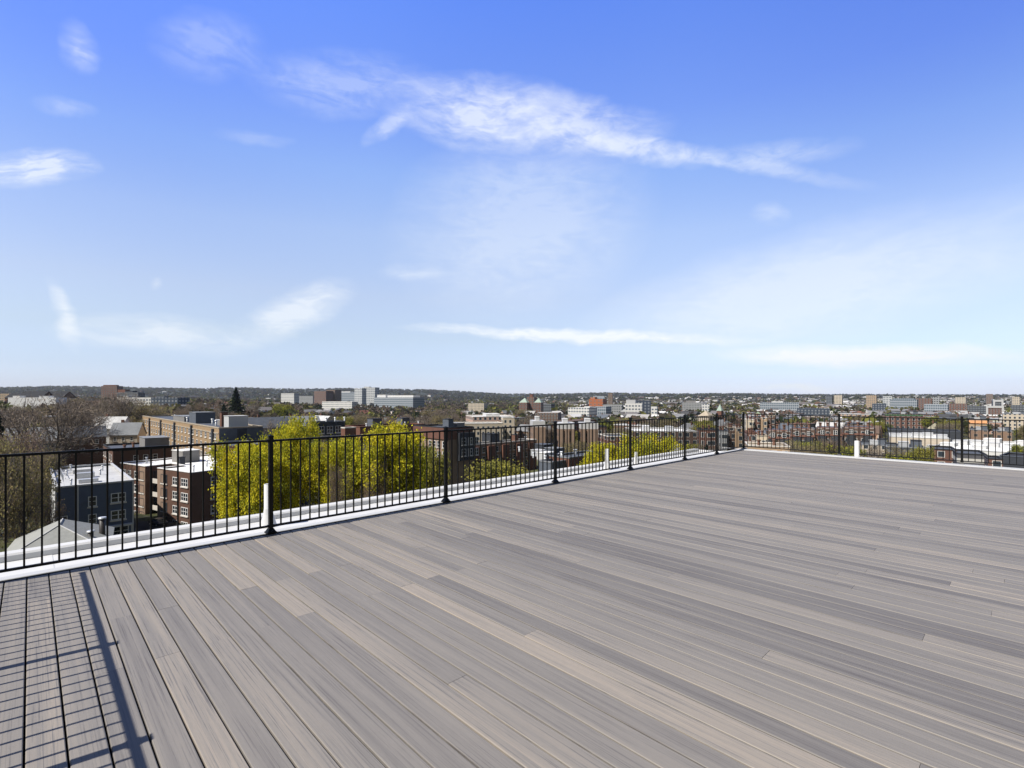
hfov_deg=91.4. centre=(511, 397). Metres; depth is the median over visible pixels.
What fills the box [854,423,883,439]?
house
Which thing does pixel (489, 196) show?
sky
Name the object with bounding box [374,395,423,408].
distant building
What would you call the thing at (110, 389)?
distant building
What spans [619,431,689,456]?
maple tree
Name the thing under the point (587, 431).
slab block
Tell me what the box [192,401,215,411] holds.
budding tree
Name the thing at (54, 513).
budding tree
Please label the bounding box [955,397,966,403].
distant building
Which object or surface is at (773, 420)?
terraced building
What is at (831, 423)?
house
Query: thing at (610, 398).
distant building
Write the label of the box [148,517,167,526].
parked car
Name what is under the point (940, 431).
shopping block
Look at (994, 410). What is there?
distant building
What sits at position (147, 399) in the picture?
distant building
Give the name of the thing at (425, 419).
bare tree
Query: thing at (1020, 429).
olive budding tree
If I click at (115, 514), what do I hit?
window
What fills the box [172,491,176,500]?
window
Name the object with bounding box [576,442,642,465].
maple tree
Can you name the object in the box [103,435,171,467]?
brick apartment building
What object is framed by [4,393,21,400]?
gabled house
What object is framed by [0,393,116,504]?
bare tree
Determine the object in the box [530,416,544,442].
slab block
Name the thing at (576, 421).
flat roofed house
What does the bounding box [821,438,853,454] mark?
budding tree
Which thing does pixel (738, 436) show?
terraced building
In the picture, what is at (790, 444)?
bare tree
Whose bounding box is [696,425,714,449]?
terraced building
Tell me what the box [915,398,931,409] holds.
distant building
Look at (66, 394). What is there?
gabled house
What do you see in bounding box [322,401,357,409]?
distant building
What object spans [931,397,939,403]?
distant building
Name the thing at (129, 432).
gabled house
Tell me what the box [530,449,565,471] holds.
industrial building
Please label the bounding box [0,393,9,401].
distant building
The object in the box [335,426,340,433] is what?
window
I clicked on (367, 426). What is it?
long brick apartment building
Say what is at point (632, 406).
distant building
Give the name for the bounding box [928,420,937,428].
house
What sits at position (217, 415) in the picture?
bare tree
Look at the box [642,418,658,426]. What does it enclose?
bare tree
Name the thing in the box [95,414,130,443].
gabled house
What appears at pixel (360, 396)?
distant building
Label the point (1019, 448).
green tree
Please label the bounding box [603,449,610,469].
vent pipe
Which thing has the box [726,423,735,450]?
terraced building
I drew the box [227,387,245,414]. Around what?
conifer tree
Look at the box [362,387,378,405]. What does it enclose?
distant building
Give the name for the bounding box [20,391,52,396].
gabled house
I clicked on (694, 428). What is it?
lime green tree
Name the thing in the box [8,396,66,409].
distant building
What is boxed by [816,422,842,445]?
row house
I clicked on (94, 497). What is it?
window
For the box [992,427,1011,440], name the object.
town building
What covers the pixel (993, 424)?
flat roofed house
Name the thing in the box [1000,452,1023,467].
shed
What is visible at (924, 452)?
lime green tree
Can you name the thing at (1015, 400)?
distant building
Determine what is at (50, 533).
hip roof house
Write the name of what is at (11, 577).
kerb
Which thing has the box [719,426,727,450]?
terraced building
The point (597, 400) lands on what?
distant building
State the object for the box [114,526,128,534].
window
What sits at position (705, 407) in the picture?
distant building
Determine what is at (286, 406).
lime green tree
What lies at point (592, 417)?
flat roofed house
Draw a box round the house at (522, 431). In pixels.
[517,423,528,438]
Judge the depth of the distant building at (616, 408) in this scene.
695.47 m
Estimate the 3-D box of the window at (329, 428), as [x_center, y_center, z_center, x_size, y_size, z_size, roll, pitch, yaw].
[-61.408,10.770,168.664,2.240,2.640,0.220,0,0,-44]
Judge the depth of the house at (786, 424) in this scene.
297.67 m
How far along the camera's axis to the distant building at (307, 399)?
1236.42 m
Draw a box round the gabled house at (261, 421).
[248,415,292,443]
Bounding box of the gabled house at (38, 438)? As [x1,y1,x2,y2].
[2,424,61,473]
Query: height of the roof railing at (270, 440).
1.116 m
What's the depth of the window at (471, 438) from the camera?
154.45 m
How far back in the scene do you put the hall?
377.82 m
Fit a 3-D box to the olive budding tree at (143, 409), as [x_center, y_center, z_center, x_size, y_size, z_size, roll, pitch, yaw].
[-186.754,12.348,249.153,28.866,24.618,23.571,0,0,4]
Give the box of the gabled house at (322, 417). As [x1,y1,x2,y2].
[315,413,333,420]
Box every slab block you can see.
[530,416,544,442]
[557,418,573,446]
[578,418,597,450]
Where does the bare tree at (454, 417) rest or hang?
on the ground
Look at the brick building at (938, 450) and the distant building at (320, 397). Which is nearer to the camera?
the brick building at (938, 450)
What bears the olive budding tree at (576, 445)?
on the ground
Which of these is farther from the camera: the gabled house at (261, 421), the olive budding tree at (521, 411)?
the olive budding tree at (521, 411)
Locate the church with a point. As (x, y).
(719, 410)
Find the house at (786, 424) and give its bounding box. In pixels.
[778,422,793,430]
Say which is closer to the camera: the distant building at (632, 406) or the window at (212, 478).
the window at (212, 478)
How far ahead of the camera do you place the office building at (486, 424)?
274.50 m
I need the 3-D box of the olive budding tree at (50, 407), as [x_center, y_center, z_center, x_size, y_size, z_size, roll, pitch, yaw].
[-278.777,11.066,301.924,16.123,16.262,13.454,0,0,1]
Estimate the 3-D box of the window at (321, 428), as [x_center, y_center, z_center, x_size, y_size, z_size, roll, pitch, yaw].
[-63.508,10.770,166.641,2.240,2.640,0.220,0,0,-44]
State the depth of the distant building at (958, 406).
713.74 m
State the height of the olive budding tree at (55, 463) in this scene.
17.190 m
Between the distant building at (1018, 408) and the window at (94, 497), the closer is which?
the window at (94, 497)
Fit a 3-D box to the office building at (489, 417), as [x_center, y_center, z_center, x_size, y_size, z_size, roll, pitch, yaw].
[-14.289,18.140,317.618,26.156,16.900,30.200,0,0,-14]
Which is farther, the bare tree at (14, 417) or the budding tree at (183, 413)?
the budding tree at (183, 413)
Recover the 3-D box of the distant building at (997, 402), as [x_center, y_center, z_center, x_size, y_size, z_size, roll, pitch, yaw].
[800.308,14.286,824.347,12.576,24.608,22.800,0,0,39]
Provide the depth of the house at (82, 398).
396.78 m
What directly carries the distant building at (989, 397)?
on the ground
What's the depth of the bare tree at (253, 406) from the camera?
399.43 m
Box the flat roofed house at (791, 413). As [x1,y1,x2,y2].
[773,411,804,416]
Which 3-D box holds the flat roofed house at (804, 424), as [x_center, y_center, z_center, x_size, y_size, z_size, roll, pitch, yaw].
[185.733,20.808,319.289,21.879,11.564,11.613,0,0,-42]
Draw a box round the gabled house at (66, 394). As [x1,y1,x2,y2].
[49,391,75,397]
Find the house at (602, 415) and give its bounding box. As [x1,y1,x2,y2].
[597,413,608,417]
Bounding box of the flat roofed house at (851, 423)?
[837,421,862,424]
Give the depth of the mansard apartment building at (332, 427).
168.89 m
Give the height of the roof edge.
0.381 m
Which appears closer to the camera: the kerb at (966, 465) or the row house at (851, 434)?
the kerb at (966, 465)
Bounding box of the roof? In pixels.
[0,447,739,576]
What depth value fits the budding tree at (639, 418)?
338.57 m
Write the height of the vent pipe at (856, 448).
0.625 m
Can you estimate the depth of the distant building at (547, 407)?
696.46 m
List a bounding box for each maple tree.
[206,434,301,518]
[257,412,323,507]
[302,432,363,505]
[335,416,431,500]
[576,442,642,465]
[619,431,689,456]
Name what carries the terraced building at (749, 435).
on the ground
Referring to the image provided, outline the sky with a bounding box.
[0,0,1023,395]
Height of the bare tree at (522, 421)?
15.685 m
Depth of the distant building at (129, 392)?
737.73 m
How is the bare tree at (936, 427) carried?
on the ground
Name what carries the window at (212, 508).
in the brick apartment building at (129, 468)
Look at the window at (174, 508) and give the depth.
107.31 m
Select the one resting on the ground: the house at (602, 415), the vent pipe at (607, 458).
the house at (602, 415)
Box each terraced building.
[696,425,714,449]
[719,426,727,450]
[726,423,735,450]
[732,424,742,448]
[745,416,753,429]
[745,428,756,441]
[745,439,789,451]
[752,415,760,430]
[756,430,766,441]
[761,415,766,429]
[766,413,774,427]
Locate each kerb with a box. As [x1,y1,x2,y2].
[0,449,738,581]
[739,449,1023,470]
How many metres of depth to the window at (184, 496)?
105.24 m
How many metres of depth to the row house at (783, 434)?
203.53 m
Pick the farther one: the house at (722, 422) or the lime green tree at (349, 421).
the house at (722, 422)
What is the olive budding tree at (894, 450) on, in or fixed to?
on the ground
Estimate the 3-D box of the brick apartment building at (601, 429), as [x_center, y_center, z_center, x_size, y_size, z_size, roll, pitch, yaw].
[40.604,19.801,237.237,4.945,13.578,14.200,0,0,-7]
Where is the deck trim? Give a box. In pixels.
[0,450,737,585]
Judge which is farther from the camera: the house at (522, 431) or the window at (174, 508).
the house at (522, 431)
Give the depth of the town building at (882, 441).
199.67 m
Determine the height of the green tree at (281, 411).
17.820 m
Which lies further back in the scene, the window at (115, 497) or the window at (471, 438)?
the window at (471, 438)
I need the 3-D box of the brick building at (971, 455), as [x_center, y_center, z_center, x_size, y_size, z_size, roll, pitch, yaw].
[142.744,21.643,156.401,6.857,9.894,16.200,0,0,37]
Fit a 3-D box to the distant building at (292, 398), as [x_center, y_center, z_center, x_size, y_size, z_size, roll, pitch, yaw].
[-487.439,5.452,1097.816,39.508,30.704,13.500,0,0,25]
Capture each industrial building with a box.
[518,443,591,467]
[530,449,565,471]
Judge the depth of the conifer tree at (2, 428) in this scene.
96.38 m
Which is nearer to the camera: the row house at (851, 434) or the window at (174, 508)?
the window at (174, 508)
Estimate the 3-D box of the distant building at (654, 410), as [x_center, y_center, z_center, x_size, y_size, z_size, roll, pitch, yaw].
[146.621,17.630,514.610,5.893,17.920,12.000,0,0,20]
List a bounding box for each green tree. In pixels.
[271,403,295,412]
[271,406,290,415]
[336,416,354,424]
[414,441,450,488]
[461,458,530,481]
[600,423,611,432]
[687,442,701,448]
[691,422,712,430]
[696,420,714,427]
[785,438,806,448]
[792,440,834,454]
[836,444,853,455]
[849,444,867,456]
[870,421,886,431]
[885,452,919,460]
[905,445,935,461]
[919,416,940,427]
[936,420,963,429]
[1005,443,1022,452]
[1013,429,1022,439]
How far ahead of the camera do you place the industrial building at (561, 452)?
138.26 m
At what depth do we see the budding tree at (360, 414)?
333.53 m
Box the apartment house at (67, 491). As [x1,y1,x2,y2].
[49,463,133,534]
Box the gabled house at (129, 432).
[108,420,146,443]
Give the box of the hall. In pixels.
[699,411,714,420]
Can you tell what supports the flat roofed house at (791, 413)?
on the ground
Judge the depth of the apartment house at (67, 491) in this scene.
83.95 m
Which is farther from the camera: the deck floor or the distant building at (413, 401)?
the distant building at (413, 401)
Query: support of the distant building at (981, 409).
on the ground
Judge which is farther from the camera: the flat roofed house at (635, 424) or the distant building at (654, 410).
the distant building at (654, 410)
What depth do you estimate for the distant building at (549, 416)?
477.23 m
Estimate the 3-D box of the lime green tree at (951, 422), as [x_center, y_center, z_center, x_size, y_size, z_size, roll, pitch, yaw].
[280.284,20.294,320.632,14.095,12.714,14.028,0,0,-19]
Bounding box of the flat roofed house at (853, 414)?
[840,412,878,416]
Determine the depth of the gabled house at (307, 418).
229.93 m
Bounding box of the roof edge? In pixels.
[0,448,697,562]
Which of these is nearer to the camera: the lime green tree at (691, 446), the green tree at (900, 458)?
the green tree at (900, 458)
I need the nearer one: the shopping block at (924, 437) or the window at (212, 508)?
the window at (212, 508)
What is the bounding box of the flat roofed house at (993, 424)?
[987,420,1003,433]
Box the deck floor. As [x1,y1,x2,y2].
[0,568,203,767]
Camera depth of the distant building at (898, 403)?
751.01 m
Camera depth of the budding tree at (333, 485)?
63.55 m
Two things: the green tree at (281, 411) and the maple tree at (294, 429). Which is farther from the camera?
the green tree at (281, 411)
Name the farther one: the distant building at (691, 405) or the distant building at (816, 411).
the distant building at (691, 405)
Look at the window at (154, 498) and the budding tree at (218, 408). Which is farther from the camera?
the budding tree at (218, 408)
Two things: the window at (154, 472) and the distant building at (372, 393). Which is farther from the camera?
the distant building at (372, 393)
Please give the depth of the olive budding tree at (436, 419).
278.26 m
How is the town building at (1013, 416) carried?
on the ground
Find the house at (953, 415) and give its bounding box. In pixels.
[938,413,967,432]
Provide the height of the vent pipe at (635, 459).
0.312 m
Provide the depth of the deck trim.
5.53 m
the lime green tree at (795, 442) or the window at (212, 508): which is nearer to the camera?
the window at (212, 508)
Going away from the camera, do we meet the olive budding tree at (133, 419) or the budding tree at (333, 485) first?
the budding tree at (333, 485)
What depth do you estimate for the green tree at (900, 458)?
130.87 m
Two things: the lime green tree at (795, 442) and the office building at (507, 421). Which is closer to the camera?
the lime green tree at (795, 442)
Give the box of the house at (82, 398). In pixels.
[68,397,93,402]
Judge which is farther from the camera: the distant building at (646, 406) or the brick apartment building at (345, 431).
the distant building at (646, 406)
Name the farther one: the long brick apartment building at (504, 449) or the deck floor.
the long brick apartment building at (504, 449)
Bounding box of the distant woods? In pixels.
[0,385,1023,434]
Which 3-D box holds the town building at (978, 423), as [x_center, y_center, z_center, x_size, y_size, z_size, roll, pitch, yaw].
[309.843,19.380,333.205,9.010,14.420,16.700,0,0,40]
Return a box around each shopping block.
[888,428,960,441]
[889,432,948,446]
[925,438,1022,455]
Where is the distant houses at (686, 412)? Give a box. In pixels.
[50,388,1023,421]
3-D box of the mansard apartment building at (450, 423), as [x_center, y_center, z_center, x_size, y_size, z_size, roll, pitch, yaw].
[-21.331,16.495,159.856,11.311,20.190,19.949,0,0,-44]
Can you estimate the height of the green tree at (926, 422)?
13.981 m
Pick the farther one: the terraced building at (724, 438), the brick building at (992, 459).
the terraced building at (724, 438)
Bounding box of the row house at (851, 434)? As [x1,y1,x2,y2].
[842,422,876,447]
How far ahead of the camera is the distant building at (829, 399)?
1097.10 m
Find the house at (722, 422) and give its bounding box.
[714,418,735,427]
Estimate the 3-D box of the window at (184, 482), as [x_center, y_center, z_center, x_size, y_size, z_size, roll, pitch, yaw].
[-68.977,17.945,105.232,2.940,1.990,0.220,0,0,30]
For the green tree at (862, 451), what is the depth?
185.87 m
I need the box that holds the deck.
[0,450,1023,767]
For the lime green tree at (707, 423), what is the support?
on the ground
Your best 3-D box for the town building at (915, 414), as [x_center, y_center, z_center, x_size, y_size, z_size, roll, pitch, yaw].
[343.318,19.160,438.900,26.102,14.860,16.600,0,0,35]
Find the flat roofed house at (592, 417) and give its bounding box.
[579,415,597,420]
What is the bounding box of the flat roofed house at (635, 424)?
[613,422,640,431]
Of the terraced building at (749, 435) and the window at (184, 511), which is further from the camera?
the terraced building at (749, 435)
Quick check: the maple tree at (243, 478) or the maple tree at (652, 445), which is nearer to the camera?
the maple tree at (243, 478)
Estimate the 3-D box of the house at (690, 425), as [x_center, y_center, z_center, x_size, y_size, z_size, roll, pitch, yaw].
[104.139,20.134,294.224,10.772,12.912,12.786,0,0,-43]
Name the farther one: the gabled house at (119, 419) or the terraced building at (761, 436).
the gabled house at (119, 419)
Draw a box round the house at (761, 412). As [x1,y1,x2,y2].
[755,409,766,413]
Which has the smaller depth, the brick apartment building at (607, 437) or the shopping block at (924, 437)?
the brick apartment building at (607, 437)
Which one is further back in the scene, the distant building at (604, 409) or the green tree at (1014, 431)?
the distant building at (604, 409)
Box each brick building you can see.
[625,425,696,447]
[929,445,956,462]
[952,449,986,465]
[984,455,1003,466]
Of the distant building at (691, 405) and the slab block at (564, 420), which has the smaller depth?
the slab block at (564, 420)
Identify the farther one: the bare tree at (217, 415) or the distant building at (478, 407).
the distant building at (478, 407)
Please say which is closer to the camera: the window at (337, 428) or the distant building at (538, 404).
the window at (337, 428)
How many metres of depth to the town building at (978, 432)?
298.44 m
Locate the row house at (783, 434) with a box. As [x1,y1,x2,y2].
[766,424,790,443]
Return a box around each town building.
[860,438,886,457]
[884,411,922,428]
[884,439,923,454]
[968,416,986,437]
[969,426,987,439]
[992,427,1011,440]
[1002,411,1023,429]
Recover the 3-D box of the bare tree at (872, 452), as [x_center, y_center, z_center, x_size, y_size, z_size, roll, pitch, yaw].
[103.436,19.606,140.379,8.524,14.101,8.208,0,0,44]
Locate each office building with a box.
[462,421,502,441]
[466,413,514,433]
[501,416,514,439]
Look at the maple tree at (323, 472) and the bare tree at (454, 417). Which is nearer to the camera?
the maple tree at (323, 472)
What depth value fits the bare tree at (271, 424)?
150.13 m
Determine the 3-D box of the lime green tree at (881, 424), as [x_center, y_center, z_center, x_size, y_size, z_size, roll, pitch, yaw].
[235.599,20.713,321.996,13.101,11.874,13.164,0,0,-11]
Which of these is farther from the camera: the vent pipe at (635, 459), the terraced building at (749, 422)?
the terraced building at (749, 422)
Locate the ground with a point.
(143, 523)
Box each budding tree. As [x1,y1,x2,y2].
[0,424,57,541]
[0,431,33,548]
[0,445,65,539]
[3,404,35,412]
[27,483,69,531]
[29,447,68,524]
[39,404,64,418]
[109,401,175,421]
[126,415,143,423]
[149,404,171,414]
[170,409,189,414]
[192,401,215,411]
[213,405,228,417]
[329,457,357,502]
[352,415,369,424]
[356,411,370,418]
[356,462,390,497]
[418,408,437,416]
[429,414,448,423]
[515,408,529,416]
[545,428,553,443]
[565,441,588,450]
[613,427,635,437]
[631,416,646,423]
[656,419,675,426]
[795,439,830,454]
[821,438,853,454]
[883,444,911,458]
[1015,426,1022,439]
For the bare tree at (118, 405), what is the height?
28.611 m
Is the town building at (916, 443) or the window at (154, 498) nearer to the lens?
the window at (154, 498)
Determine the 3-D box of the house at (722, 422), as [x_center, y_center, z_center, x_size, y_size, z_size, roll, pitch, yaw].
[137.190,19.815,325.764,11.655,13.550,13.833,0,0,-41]
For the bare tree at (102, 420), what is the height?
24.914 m
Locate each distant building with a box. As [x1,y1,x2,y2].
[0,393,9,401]
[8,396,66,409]
[101,385,122,398]
[117,389,144,397]
[119,396,152,405]
[151,396,189,406]
[281,393,298,403]
[299,396,313,403]
[314,391,332,404]
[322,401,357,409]
[326,390,340,401]
[341,391,353,401]
[354,388,365,406]
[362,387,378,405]
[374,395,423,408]
[468,403,487,411]
[519,398,528,410]
[527,394,536,410]
[534,398,543,411]
[535,412,560,421]
[544,404,554,411]
[568,406,596,415]
[589,396,606,405]
[594,406,611,414]
[603,404,622,412]
[608,393,612,403]
[625,400,642,412]
[636,400,650,413]
[651,406,657,414]
[682,401,701,410]
[702,404,708,410]
[760,401,798,410]
[797,408,829,415]
[826,396,832,403]
[834,395,842,404]
[866,395,877,407]
[872,403,885,410]
[882,396,891,406]
[890,398,917,408]
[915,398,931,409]
[924,404,948,410]
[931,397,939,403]
[945,403,966,410]
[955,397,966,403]
[967,406,985,414]
[986,394,992,403]
[986,406,1003,414]
[991,399,1003,405]
[1011,397,1019,404]
[1011,405,1023,412]
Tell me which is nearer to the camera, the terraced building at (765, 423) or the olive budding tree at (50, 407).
the terraced building at (765, 423)
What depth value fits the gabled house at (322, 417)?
246.17 m
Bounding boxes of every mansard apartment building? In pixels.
[306,417,345,454]
[413,418,478,484]
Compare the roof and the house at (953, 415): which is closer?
the roof
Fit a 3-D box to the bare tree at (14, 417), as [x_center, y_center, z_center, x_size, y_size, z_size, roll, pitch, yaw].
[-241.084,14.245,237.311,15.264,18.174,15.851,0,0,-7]
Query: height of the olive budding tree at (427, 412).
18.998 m
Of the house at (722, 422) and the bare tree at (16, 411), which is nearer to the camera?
the bare tree at (16, 411)
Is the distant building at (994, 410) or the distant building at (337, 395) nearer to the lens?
the distant building at (994, 410)
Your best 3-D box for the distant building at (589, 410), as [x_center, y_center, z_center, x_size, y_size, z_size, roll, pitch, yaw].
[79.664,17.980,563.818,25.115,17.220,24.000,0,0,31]
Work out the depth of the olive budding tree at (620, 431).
213.29 m
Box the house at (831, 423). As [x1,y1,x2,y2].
[816,420,845,427]
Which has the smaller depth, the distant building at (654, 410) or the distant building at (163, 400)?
the distant building at (163, 400)
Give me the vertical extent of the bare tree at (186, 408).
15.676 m
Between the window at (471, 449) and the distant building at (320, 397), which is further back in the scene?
the distant building at (320, 397)
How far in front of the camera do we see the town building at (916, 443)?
171.00 m
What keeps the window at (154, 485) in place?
in the brick apartment building at (129, 468)
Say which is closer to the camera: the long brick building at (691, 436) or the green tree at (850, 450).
the green tree at (850, 450)
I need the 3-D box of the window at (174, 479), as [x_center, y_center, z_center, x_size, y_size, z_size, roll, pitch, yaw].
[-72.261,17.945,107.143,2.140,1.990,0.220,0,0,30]
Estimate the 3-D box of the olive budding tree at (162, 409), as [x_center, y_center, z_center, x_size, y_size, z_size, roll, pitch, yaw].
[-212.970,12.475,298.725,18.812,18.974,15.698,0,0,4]
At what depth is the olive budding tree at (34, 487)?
71.47 m
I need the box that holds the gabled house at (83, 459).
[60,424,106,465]
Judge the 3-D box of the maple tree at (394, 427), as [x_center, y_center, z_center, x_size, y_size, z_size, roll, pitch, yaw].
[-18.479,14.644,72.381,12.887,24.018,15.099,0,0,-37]
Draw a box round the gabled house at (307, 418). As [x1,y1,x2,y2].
[281,414,320,429]
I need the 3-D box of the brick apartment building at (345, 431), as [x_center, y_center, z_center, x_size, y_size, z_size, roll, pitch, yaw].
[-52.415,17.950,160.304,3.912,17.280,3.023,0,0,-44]
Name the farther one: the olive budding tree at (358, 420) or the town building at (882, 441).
the olive budding tree at (358, 420)
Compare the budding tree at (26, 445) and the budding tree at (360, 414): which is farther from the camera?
the budding tree at (360, 414)
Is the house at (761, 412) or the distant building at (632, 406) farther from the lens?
the distant building at (632, 406)
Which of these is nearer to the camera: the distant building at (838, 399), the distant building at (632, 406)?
the distant building at (632, 406)
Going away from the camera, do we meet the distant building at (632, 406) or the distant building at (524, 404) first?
the distant building at (632, 406)
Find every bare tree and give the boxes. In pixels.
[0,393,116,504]
[0,406,37,421]
[0,410,28,424]
[39,404,118,439]
[55,393,164,424]
[175,405,193,414]
[215,410,236,418]
[245,403,261,411]
[262,418,296,446]
[414,415,433,424]
[448,413,461,421]
[515,415,534,423]
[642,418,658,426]
[776,439,805,451]
[864,444,893,457]
[931,424,950,428]
[944,422,964,430]
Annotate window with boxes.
[87,496,97,508]
[88,513,97,523]
[110,492,126,504]
[110,509,126,521]
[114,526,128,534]
[153,471,156,478]
[153,484,156,491]
[153,497,156,505]
[172,477,176,486]
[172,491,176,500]
[172,505,176,514]
[180,478,187,488]
[180,492,187,502]
[180,507,187,517]
[210,476,216,485]
[210,504,216,514]
[318,426,324,433]
[327,426,332,433]
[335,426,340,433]
[468,437,472,444]
[468,448,472,456]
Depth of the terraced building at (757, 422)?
264.72 m
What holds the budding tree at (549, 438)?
on the ground
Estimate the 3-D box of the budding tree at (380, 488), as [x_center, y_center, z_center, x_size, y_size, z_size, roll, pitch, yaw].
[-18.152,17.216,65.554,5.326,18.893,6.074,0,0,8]
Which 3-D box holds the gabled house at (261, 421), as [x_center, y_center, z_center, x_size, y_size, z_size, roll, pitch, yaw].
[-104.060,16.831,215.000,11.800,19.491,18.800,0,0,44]
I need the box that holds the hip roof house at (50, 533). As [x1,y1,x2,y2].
[7,516,113,550]
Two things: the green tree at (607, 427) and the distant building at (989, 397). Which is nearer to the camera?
the green tree at (607, 427)
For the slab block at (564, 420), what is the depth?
214.93 m
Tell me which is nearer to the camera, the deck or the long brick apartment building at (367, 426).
the deck
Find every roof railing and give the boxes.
[0,412,745,572]
[744,414,1023,465]
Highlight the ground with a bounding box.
[0,389,1022,551]
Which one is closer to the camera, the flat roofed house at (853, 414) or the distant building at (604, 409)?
the flat roofed house at (853, 414)
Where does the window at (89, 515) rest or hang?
in the apartment house at (67, 491)
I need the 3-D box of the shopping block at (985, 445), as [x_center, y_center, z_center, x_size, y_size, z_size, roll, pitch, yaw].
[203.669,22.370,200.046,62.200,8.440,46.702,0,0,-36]
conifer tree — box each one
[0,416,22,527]
[220,404,229,414]
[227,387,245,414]
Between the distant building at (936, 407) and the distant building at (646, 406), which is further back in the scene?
the distant building at (936, 407)
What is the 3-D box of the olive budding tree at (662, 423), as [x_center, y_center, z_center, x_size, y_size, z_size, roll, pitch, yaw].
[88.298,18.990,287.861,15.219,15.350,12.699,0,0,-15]
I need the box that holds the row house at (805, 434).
[790,423,814,443]
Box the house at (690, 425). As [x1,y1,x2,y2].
[679,421,695,429]
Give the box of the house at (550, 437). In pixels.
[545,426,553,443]
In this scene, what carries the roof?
on the roof base wall
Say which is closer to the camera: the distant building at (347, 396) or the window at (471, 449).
the window at (471, 449)
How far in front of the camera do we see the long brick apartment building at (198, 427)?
163.66 m
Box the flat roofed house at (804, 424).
[789,421,814,427]
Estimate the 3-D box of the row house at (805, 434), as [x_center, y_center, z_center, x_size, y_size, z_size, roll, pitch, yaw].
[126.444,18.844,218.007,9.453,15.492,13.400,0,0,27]
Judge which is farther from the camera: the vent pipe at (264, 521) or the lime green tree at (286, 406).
the lime green tree at (286, 406)
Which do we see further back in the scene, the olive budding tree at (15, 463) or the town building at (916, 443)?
the town building at (916, 443)
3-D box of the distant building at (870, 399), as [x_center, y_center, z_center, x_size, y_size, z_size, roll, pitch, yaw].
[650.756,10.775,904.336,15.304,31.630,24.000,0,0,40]
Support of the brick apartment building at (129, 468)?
on the ground
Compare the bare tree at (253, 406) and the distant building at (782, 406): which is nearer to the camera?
the bare tree at (253, 406)
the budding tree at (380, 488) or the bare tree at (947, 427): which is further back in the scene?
the bare tree at (947, 427)
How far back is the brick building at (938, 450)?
164.06 m
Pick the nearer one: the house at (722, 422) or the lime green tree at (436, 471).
the lime green tree at (436, 471)
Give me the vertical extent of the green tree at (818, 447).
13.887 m
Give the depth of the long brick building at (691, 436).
214.13 m
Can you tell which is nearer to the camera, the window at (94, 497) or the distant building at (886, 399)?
the window at (94, 497)
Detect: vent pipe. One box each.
[261,483,276,526]
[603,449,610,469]
[634,452,637,463]
[854,441,859,456]
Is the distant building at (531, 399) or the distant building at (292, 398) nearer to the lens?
the distant building at (531, 399)
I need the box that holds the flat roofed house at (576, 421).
[556,418,595,435]
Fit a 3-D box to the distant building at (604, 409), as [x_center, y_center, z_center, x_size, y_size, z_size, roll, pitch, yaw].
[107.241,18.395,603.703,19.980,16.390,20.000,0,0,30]
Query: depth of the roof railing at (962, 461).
12.48 m
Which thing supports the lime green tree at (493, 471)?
on the ground
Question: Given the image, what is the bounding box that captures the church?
[716,405,723,416]
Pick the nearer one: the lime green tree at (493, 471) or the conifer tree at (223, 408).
the lime green tree at (493, 471)
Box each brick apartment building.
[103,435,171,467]
[120,448,246,523]
[142,411,262,454]
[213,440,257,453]
[341,427,355,441]
[345,417,424,453]
[473,433,536,472]
[598,425,606,433]
[598,433,632,447]
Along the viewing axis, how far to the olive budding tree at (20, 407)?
275.43 m
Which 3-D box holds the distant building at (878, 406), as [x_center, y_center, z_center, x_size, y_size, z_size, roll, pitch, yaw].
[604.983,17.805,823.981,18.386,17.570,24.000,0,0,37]
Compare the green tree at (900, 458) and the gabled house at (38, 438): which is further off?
the gabled house at (38, 438)
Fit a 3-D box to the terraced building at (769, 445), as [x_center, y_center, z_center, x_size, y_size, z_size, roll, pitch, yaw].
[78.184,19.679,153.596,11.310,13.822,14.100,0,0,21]
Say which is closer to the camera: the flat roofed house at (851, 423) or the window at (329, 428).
the window at (329, 428)

